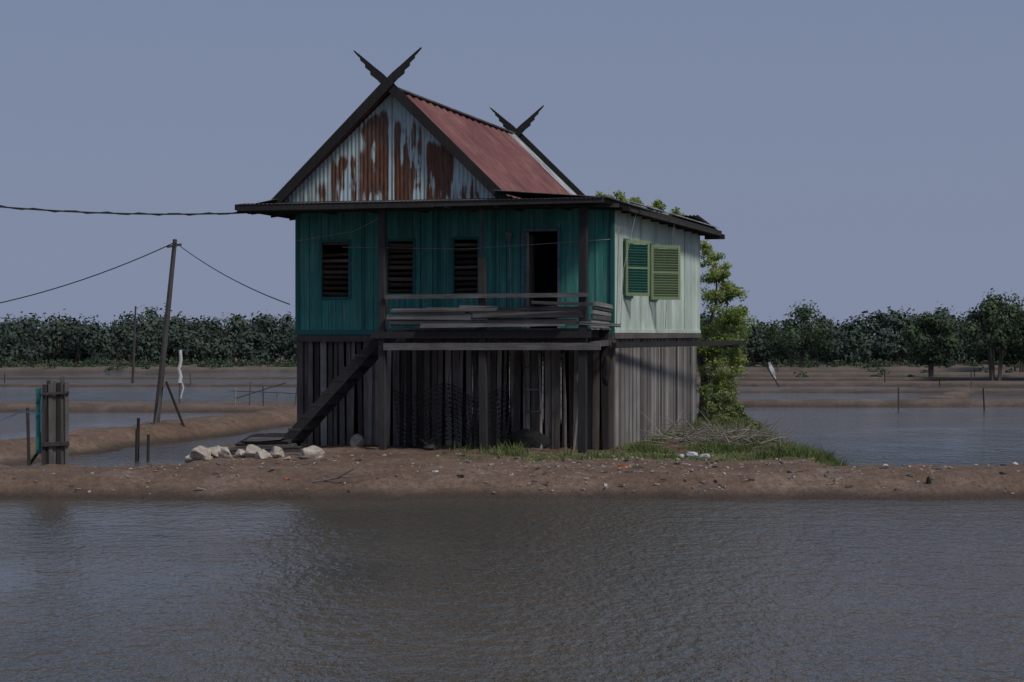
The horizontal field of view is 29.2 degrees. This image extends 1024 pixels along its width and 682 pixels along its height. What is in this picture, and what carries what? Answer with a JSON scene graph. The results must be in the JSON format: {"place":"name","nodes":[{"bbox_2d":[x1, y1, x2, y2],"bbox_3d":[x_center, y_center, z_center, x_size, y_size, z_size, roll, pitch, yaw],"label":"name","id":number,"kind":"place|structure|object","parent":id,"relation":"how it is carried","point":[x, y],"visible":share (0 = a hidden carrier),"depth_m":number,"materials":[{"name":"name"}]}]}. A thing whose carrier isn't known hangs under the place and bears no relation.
{"place":"outdoors","nodes":[
{"label":"outdoors","id":0,"kind":"place"},
{"bbox_2d":[371,331,601,337],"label":"porch joists","id":1,"kind":"object","parent":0,"point":[489,334],"visible":1,"depth_m":34.38,"materials":[{"name":"brown wood"}]},
{"bbox_2d":[386,328,610,329],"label":"porch deck","id":2,"kind":"structure","parent":1,"relation":"on","point":[495,328],"depth_m":34.46,"materials":[{"name":"grey wood"}]},
{"bbox_2d":[0,372,1023,681],"bbox_3d":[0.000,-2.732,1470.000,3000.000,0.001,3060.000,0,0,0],"label":"water","id":3,"kind":"structure","parent":0,"point":[504,590],"depth_m":19.36,"materials":[{"name":"grey liquid"}]},
{"bbox_2d":[135,428,138,461],"bbox_3d":[-7.087,2.461,37.009,0.087,1.621,0.058,0,0,0],"label":"pond post","id":4,"kind":"object","parent":3,"relation":"in","point":[136,443],"visible":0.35,"depth_m":36.98,"materials":[{"name":"brown wood"}]},
{"bbox_2d":[137,418,139,459],"bbox_3d":[-7.136,2.369,37.408,0.087,1.801,0.058,0,0,0],"label":"pond post","id":5,"kind":"object","parent":3,"relation":"in","point":[138,423],"visible":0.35,"depth_m":37.39,"materials":[{"name":"brown wood"}]},
{"bbox_2d":[146,434,149,460],"bbox_3d":[-6.907,2.520,37.209,0.087,1.501,0.058,0,0,0],"label":"pond post","id":6,"kind":"object","parent":3,"relation":"in","point":[148,448],"visible":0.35,"depth_m":37.18,"materials":[{"name":"brown wood"}]},
{"bbox_2d":[4,367,984,410],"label":"stakes","id":7,"kind":"object","parent":3,"relation":"in","point":[777,372],"visible":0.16,"depth_m":89.96,"materials":[{"name":"brown wood"}]},
{"bbox_2d":[765,362,778,385],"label":"white flag on stick","id":8,"kind":"object","parent":3,"relation":"in","point":[772,371],"visible":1,"depth_m":89.99,"materials":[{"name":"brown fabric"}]},
{"bbox_2d":[974,290,1023,371],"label":"mangrove tree","id":9,"kind":"object","parent":3,"relation":"in","point":[1020,306],"visible":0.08,"depth_m":123.86,"materials":[{"name":"green plant"}]},
{"bbox_2d":[0,336,1023,500],"bbox_3d":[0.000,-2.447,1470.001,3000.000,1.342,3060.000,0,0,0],"label":"ground","id":10,"kind":"structure","parent":0,"point":[962,482],"depth_m":30.39,"materials":[{"name":"brown soil"}]},
{"bbox_2d":[0,376,68,465],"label":"sluice gate","id":11,"kind":"structure","parent":10,"relation":"on","point":[52,434],"depth_m":32.00,"materials":[{"name":"grey wood"}]},
{"bbox_2d":[131,306,135,382],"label":"wooden pole","id":12,"kind":"object","parent":10,"relation":"on","point":[133,360],"visible":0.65,"depth_m":90.96,"materials":[{"name":"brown wood"}]},
{"bbox_2d":[0,317,133,329],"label":"thin wire","id":13,"kind":"object","parent":12,"relation":"attached to","point":[67,323],"visible":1,"depth_m":91.52,"materials":[{"name":"metal"}]},
{"bbox_2d":[0,239,289,426],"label":"leaning utility pole","id":14,"kind":"object","parent":10,"relation":"on","point":[159,394],"visible":0.96,"depth_m":45.44,"materials":[{"name":"grey wood"}]},
{"bbox_2d":[177,350,183,402],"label":"white wrapped post","id":15,"kind":"object","parent":10,"relation":"on","point":[180,382],"visible":0.94,"depth_m":62.27,"materials":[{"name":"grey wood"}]},
{"bbox_2d":[185,454,194,462],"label":"coral rock","id":16,"kind":"object","parent":10,"relation":"on","point":[188,459],"visible":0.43,"depth_m":32.79,"materials":[{"name":"beige stone"}]},
{"bbox_2d":[189,446,211,460],"bbox_3d":[-5.171,1.901,32.606,0.369,0.334,0.410,0,0,5],"label":"coral rock","id":17,"kind":"object","parent":10,"relation":"on","point":[199,452],"visible":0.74,"depth_m":32.50,"materials":[{"name":"beige stone"}]},
{"bbox_2d":[203,455,212,460],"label":"coral rock","id":18,"kind":"object","parent":10,"relation":"on","point":[207,458],"visible":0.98,"depth_m":32.15,"materials":[{"name":"beige stone"}]},
{"bbox_2d":[210,445,222,457],"bbox_3d":[-4.975,1.889,32.900,0.348,0.270,0.299,0,0,4],"label":"coral rock","id":19,"kind":"object","parent":10,"relation":"on","point":[215,451],"visible":0.46,"depth_m":32.79,"materials":[{"name":"white stone"}]},
{"bbox_2d":[218,447,231,458],"bbox_3d":[-4.744,1.873,32.506,0.257,0.243,0.226,0,0,15],"label":"coral rock","id":20,"kind":"object","parent":10,"relation":"on","point":[224,452],"visible":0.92,"depth_m":32.42,"materials":[{"name":"beige stone"}]},
{"bbox_2d":[235,449,245,457],"bbox_3d":[-4.511,1.903,32.900,0.273,0.188,0.246,0,0,-11],"label":"coral rock","id":21,"kind":"object","parent":10,"relation":"on","point":[242,452],"visible":0.52,"depth_m":32.82,"materials":[{"name":"beige stone"}]},
{"bbox_2d":[245,444,260,457],"bbox_3d":[-4.297,1.887,32.691,0.278,0.328,0.353,0,0,11],"label":"coral rock","id":22,"kind":"object","parent":10,"relation":"on","point":[251,449],"visible":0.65,"depth_m":32.58,"materials":[{"name":"white stone"}]},
{"bbox_2d":[255,449,272,459],"bbox_3d":[-4.108,1.884,32.398,0.252,0.198,0.286,0,0,25],"label":"coral rock","id":23,"kind":"object","parent":10,"relation":"on","point":[262,454],"visible":1,"depth_m":32.32,"materials":[{"name":"beige stone"}]},
{"bbox_2d":[231,382,296,405],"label":"bamboo rack","id":24,"kind":"object","parent":10,"relation":"on","point":[250,391],"visible":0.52,"depth_m":60.79,"materials":[{"name":"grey wood"}]},
{"bbox_2d":[229,437,302,452],"bbox_3d":[-4.202,1.778,33.551,1.434,0.252,0.315,0,0,6],"label":"plank stack","id":25,"kind":"object","parent":10,"relation":"on","point":[267,444],"visible":0.83,"depth_m":33.44,"materials":[{"name":"grey wood"}]},
{"bbox_2d":[269,446,283,457],"bbox_3d":[-3.971,1.875,32.798,0.301,0.250,0.264,0,0,29],"label":"coral rock","id":26,"kind":"object","parent":10,"relation":"on","point":[276,452],"visible":0.83,"depth_m":32.71,"materials":[{"name":"beige stone"}]},
{"bbox_2d":[300,445,324,458],"bbox_3d":[-3.335,1.871,32.606,0.408,0.271,0.316,0,0,-30],"label":"coral rock","id":27,"kind":"object","parent":10,"relation":"on","point":[312,452],"visible":0.94,"depth_m":32.49,"materials":[{"name":"beige stone"}]},
{"bbox_2d":[313,469,363,482],"bbox_3d":[-2.579,2.002,29.145,0.757,0.224,0.100,0,0,5],"label":"driftwood","id":28,"kind":"object","parent":10,"relation":"on","point":[339,477],"visible":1,"depth_m":29.12,"materials":[{"name":"grey wood"}]},
{"bbox_2d":[283,338,396,445],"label":"stairs","id":29,"kind":"structure","parent":10,"relation":"on","point":[334,393],"depth_m":35.45,"materials":[{"name":"grey wood"}]},
{"bbox_2d":[350,434,363,445],"bbox_3d":[-2.831,1.865,36.032,0.257,0.320,0.301,0,0,35],"label":"stone block","id":30,"kind":"object","parent":10,"relation":"on","point":[357,440],"depth_m":35.96,"materials":[{"name":"grey stone"}]},
{"bbox_2d":[202,459,627,479],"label":"orange litter","id":31,"kind":"object","parent":10,"relation":"on","point":[620,465],"visible":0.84,"depth_m":30.74,"materials":[{"name":"plastic"}]},
{"bbox_2d":[423,437,440,449],"bbox_3d":[-1.424,1.877,35.448,0.287,0.274,0.532,0,0,26],"label":"stone block","id":32,"kind":"object","parent":10,"relation":"on","point":[431,447],"depth_m":35.29,"materials":[{"name":"grey stone"}]},
{"bbox_2d":[393,350,513,448],"bbox_3d":[-1.050,1.045,35.063,2.139,1.776,0.608,0,0,15],"label":"fishing net","id":33,"kind":"object","parent":10,"relation":"on","point":[451,417],"visible":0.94,"depth_m":35.06,"materials":[{"name":"black fabric"}]},
{"bbox_2d":[378,204,609,453],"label":"porch posts","id":34,"kind":"object","parent":10,"relation":"on","point":[482,354],"visible":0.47,"depth_m":34.55,"materials":[{"name":"wood"}]},
{"bbox_2d":[383,293,620,349],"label":"porch rail boards","id":35,"kind":"object","parent":34,"relation":"attached to","point":[486,316],"visible":1,"depth_m":34.30,"materials":[{"name":"grey wood"}]},
{"bbox_2d":[602,355,610,385],"bbox_3d":[1.680,0.531,34.821,0.169,0.549,0.217,0,0,8],"label":"hanging cloth","id":36,"kind":"object","parent":34,"relation":"hanging from","point":[606,370],"visible":1,"depth_m":34.73,"materials":[{"name":"grey fabric"}]},
{"bbox_2d":[297,333,700,447],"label":"stilts","id":37,"kind":"object","parent":10,"relation":"on","point":[301,339],"visible":0.35,"depth_m":36.91,"materials":[{"name":"grey wood"}]},
{"bbox_2d":[304,342,601,449],"bbox_3d":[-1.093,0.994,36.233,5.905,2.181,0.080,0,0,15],"label":"front plank skirt","id":38,"kind":"object","parent":37,"relation":"attached to","point":[552,369],"visible":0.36,"depth_m":36.26,"materials":[{"name":"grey wood"}]},
{"bbox_2d":[615,338,696,446],"bbox_3d":[2.977,0.955,39.982,0.042,2.190,9.245,0,0,15],"label":"side plank skirt","id":39,"kind":"object","parent":37,"relation":"attached to","point":[627,391],"visible":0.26,"depth_m":39.22,"materials":[{"name":"grey wood"}]},
{"bbox_2d":[615,210,699,329],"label":"side wall","id":40,"kind":"structure","parent":37,"relation":"on","point":[653,315],"depth_m":39.72,"materials":[{"name":"white paint"}]},
{"bbox_2d":[623,238,658,300],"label":"side window frames","id":41,"kind":"structure","parent":40,"relation":"attached to","point":[630,297],"depth_m":36.23,"materials":[{"name":"green wood"}]},
{"bbox_2d":[624,240,649,295],"bbox_3d":[2.323,-1.352,36.434,0.046,1.030,0.660,0,0,45],"label":"shutter","id":42,"kind":"object","parent":41,"relation":"attached to","point":[637,273],"visible":0.99,"depth_m":36.42,"materials":[{"name":"green paint"}]},
{"bbox_2d":[650,245,679,299],"bbox_3d":[3.031,-1.355,38.783,0.720,1.080,0.046,0,0,-33],"label":"shutter","id":43,"kind":"object","parent":41,"relation":"attached to","point":[664,274],"visible":1,"depth_m":38.76,"materials":[{"name":"green paint"}]},
{"bbox_2d":[614,217,700,332],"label":"side wall battens","id":44,"kind":"object","parent":40,"relation":"attached to","point":[641,330],"visible":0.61,"depth_m":40.69,"materials":[{"name":"green paint"}]},
{"bbox_2d":[611,341,744,347],"bbox_3d":[3.594,0.089,40.255,0.901,0.160,10.906,0,0,15],"label":"side pole","id":45,"kind":"object","parent":37,"relation":"attached to","point":[735,344],"visible":1,"depth_m":39.32,"materials":[{"name":"grey wood"}]},
{"bbox_2d":[4,452,1014,494],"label":"bank pebbles","id":46,"kind":"object","parent":10,"relation":"on","point":[237,475],"visible":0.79,"depth_m":30.26,"materials":[{"name":"grey stone"}]},
{"bbox_2d":[0,353,1022,376],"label":"scrub","id":47,"kind":"object","parent":10,"relation":"on","point":[291,363],"visible":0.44,"depth_m":130.06,"materials":[{"name":"green plant"}]},
{"bbox_2d":[0,301,1023,364],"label":"mangrove treeline","id":48,"kind":"object","parent":10,"relation":"on","point":[263,338],"visible":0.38,"depth_m":140.40,"materials":[{"name":"green plant"}]},
{"bbox_2d":[95,453,930,489],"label":"white litter","id":49,"kind":"object","parent":10,"relation":"on","point":[792,476],"visible":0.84,"depth_m":29.92,"materials":[{"name":"plastic"}]},
{"bbox_2d":[12,453,1023,492],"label":"dark debris","id":50,"kind":"object","parent":10,"relation":"on","point":[704,483],"visible":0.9,"depth_m":30.09,"materials":[{"name":"grey wood"}]},
{"bbox_2d":[466,353,577,450],"bbox_3d":[0.216,1.101,35.495,2.098,1.764,0.490,0,0,15],"label":"leaning bamboo","id":51,"kind":"object","parent":10,"relation":"on","point":[540,395],"visible":0.69,"depth_m":35.42,"materials":[{"name":"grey wood"}]},
{"bbox_2d":[498,429,549,448],"bbox_3d":[0.225,1.784,35.339,0.858,0.417,0.492,0,0,26],"label":"black tarp heap","id":52,"kind":"object","parent":10,"relation":"on","point":[537,439],"visible":0.78,"depth_m":35.19,"materials":[{"name":"plastic"}]},
{"bbox_2d":[423,410,851,465],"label":"grass","id":53,"kind":"structure","parent":10,"relation":"on","point":[727,451],"depth_m":33.71,"materials":[{"name":"green plant"}]},
{"bbox_2d":[595,190,759,417],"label":"feathery tree","id":54,"kind":"object","parent":10,"relation":"on","point":[726,294],"visible":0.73,"depth_m":47.98,"materials":[{"name":"green plant"}]},
{"bbox_2d":[686,451,698,456],"bbox_3d":[3.057,1.933,33.301,0.249,0.119,0.171,0,0,34],"label":"plastic bag","id":55,"kind":"object","parent":10,"relation":"on","point":[688,453],"visible":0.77,"depth_m":33.24,"materials":[{"name":"white plastic"}]},
{"bbox_2d":[633,409,808,449],"bbox_3d":[3.760,1.619,36.080,3.135,0.641,3.978,0,0,13],"label":"brushwood pile","id":56,"kind":"object","parent":10,"relation":"on","point":[698,433],"visible":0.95,"depth_m":35.60,"materials":[{"name":"plant"}]},
{"bbox_2d":[698,309,751,359],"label":"mangrove tree","id":57,"kind":"object","parent":10,"relation":"on","point":[733,331],"visible":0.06,"depth_m":133.96,"materials":[{"name":"green plant"}]},
{"bbox_2d":[701,388,786,451],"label":"island shrubs","id":58,"kind":"object","parent":10,"relation":"on","point":[714,405],"visible":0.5,"depth_m":46.18,"materials":[{"name":"green plant"}]},
{"bbox_2d":[753,299,837,366],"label":"mangrove tree","id":59,"kind":"object","parent":10,"relation":"on","point":[781,344],"visible":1,"depth_m":127.46,"materials":[{"name":"green plant"}]},
{"bbox_2d":[926,476,931,483],"bbox_3d":[6.194,2.121,29.164,0.080,0.235,0.092,0,0,31],"label":"bank stump","id":60,"kind":"object","parent":10,"relation":"on","point":[928,480],"visible":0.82,"depth_m":29.13,"materials":[{"name":"black wood"}]},
{"bbox_2d":[897,311,964,376],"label":"mangrove tree","id":61,"kind":"object","parent":10,"relation":"on","point":[924,352],"visible":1,"depth_m":103.72,"materials":[{"name":"green plant"}]},
{"bbox_2d":[959,288,1023,380],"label":"mangrove tree","id":62,"kind":"object","parent":10,"relation":"on","point":[991,313],"visible":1,"depth_m":99.57,"materials":[{"name":"green plant"}]},
{"bbox_2d":[1010,320,1023,363],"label":"mangrove tree","id":63,"kind":"object","parent":10,"relation":"on","point":[1021,327],"visible":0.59,"depth_m":100.56,"materials":[{"name":"green plant"}]},
{"bbox_3d":[-14.500,-0.654,29.798,1.000,5.700,0.200,0,0,0],"label":"utility pole","id":64,"kind":"object","parent":10,"relation":"on","visible":0},
{"bbox_2d":[0,205,247,215],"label":"power cable","id":65,"kind":"object","parent":64,"relation":"attached to","point":[137,213],"visible":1,"depth_m":34.36,"materials":[{"name":"rubber"}]},
{"bbox_2d":[0,0,1023,335],"label":"sky","id":66,"kind":"structure","parent":0,"point":[849,157],"materials":[{"name":"blue"}]},
{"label":"floor","id":67,"kind":"structure","parent":0,"visible":0},
{"bbox_2d":[323,245,347,296],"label":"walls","id":68,"kind":"structure","parent":67,"relation":"on","point":[330,249],"depth_m":38.88,"materials":[{"name":"teal paint"}]},
{"bbox_2d":[299,208,609,329],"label":"front wall","id":69,"kind":"structure","parent":67,"relation":"on","point":[316,312],"depth_m":36.25,"materials":[{"name":"teal paint"}]},
{"bbox_2d":[295,210,614,334],"bbox_3d":[-1.110,-1.261,36.178,6.130,2.290,0.100,0,0,15],"label":"corner and window trim","id":70,"kind":"object","parent":69,"relation":"attached to","point":[363,331],"visible":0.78,"depth_m":36.39,"materials":[{"name":"brown wood"}]},
{"bbox_2d":[322,242,477,295],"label":"window louvres","id":71,"kind":"object","parent":70,"relation":"attached to","point":[404,267],"depth_m":36.44,"materials":[{"name":"brown wood"}]},
{"bbox_2d":[505,231,511,240],"bbox_3d":[-0.067,-1.911,35.792,0.129,0.173,0.170,0,0,-8],"label":"porch lamp","id":72,"kind":"object","parent":69,"relation":"attached to","point":[508,234],"visible":1,"depth_m":35.73,"materials":[{"name":"black metal"}]},
{"bbox_2d":[521,228,559,327],"bbox_3d":[0.520,-1.135,35.694,0.730,1.820,0.012,0,0,15],"label":"door frame","id":73,"kind":"object","parent":69,"relation":"attached to","point":[558,259],"visible":0.76,"depth_m":35.68,"materials":[{"name":"brown wood"}]},
{"bbox_2d":[526,232,533,327],"bbox_3d":[0.342,-1.106,36.075,0.070,1.760,0.550,0,0,15],"label":"door leaf","id":74,"kind":"object","parent":73,"relation":"attached to","point":[529,267],"visible":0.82,"depth_m":35.99,"materials":[{"name":"wood"}]},
{"bbox_2d":[389,207,578,327],"bbox_3d":[0.111,-1.337,40.717,5.940,2.270,9.300,0,0,15],"label":"partition","id":75,"kind":"object","parent":67,"relation":"on","point":[545,268],"visible":0.09,"depth_m":39.35,"materials":[{"name":"brown wood"}]},
{"bbox_2d":[235,196,724,239],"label":"eave timbers","id":76,"kind":"object","parent":75,"relation":"on","point":[562,203],"visible":0.63,"depth_m":34.77,"materials":[{"name":"brown wood"}]},
{"bbox_2d":[254,199,294,215],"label":"eave roof","id":77,"kind":"structure","parent":76,"relation":"on","point":[263,202],"depth_m":35.25,"materials":[{"name":"metal"}]},
{"bbox_2d":[283,91,482,201],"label":"roof slope","id":78,"kind":"structure","parent":76,"relation":"on","point":[371,110],"depth_m":35.24,"materials":[{"name":"metal"}]},
{"bbox_2d":[398,87,514,133],"bbox_3d":[-1.096,-4.536,38.907,0.160,0.030,8.400,0,0,15],"label":"ridge cap","id":79,"kind":"object","parent":78,"relation":"on","point":[455,110],"visible":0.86,"depth_m":38.68,"materials":[{"name":"metal"}]},
{"bbox_2d":[284,94,494,201],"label":"gable wall","id":80,"kind":"structure","parent":76,"relation":"on","point":[390,147],"depth_m":35.03,"materials":[{"name":"silver metal"}]},
{"bbox_2d":[282,198,495,202],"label":"gable sill","id":81,"kind":"structure","parent":80,"relation":"attached to","point":[392,200],"depth_m":34.96,"materials":[{"name":"brown wood"}]},
{"bbox_2d":[235,197,602,204],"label":"porch roof","id":82,"kind":"structure","parent":76,"relation":"on","point":[367,201],"depth_m":34.81,"materials":[{"name":"metal"}]},
{"bbox_2d":[268,47,584,211],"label":"barge boards","id":83,"kind":"object","parent":76,"relation":"on","point":[417,113],"visible":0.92,"depth_m":34.83,"materials":[{"name":"brown wood"}]},
{"bbox_2d":[297,212,673,328],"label":"clothes lines","id":84,"kind":"object","parent":76,"relation":"hanging from","point":[535,244],"visible":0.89,"depth_m":35.82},
{"bbox_2d":[404,93,571,198],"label":"red roof slope","id":85,"kind":"structure","parent":76,"relation":"on","point":[502,160],"depth_m":38.16,"materials":[{"name":"red metal"}]},
{"bbox_2d":[507,132,576,194],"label":"grey roof strip","id":86,"kind":"object","parent":85,"relation":"on","point":[546,167],"visible":0.66,"depth_m":42.69,"materials":[{"name":"metal"}]},
{"bbox_2d":[494,190,656,212],"bbox_3d":[2.153,-2.558,39.389,2.052,0.180,11.500,0,0,15],"label":"lean to roof","id":87,"kind":"object","parent":76,"relation":"on","point":[520,194],"visible":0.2,"depth_m":34.31,"materials":[{"name":"metal"}]},
{"bbox_2d":[632,204,668,213],"bbox_3d":[2.429,-2.524,36.882,0.125,0.069,4.209,0,0,17],"label":"side eave sheet","id":88,"kind":"object","parent":87,"relation":"on","point":[650,208],"visible":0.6,"depth_m":37.33,"materials":[{"name":"grey metal"}]},
{"bbox_2d":[671,215,715,228],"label":"roof","id":89,"kind":"structure","parent":87,"relation":"on","point":[697,218],"depth_m":42.98,"materials":[{"name":"metal"}]},
{"bbox_2d":[628,201,718,227],"bbox_3d":[3.435,-2.602,40.754,0.426,0.143,7.608,0,0,16],"label":"side eave sheet","id":90,"kind":"object","parent":76,"relation":"on","point":[672,214],"visible":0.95,"depth_m":39.39,"materials":[{"name":"grey metal"}]}
]}

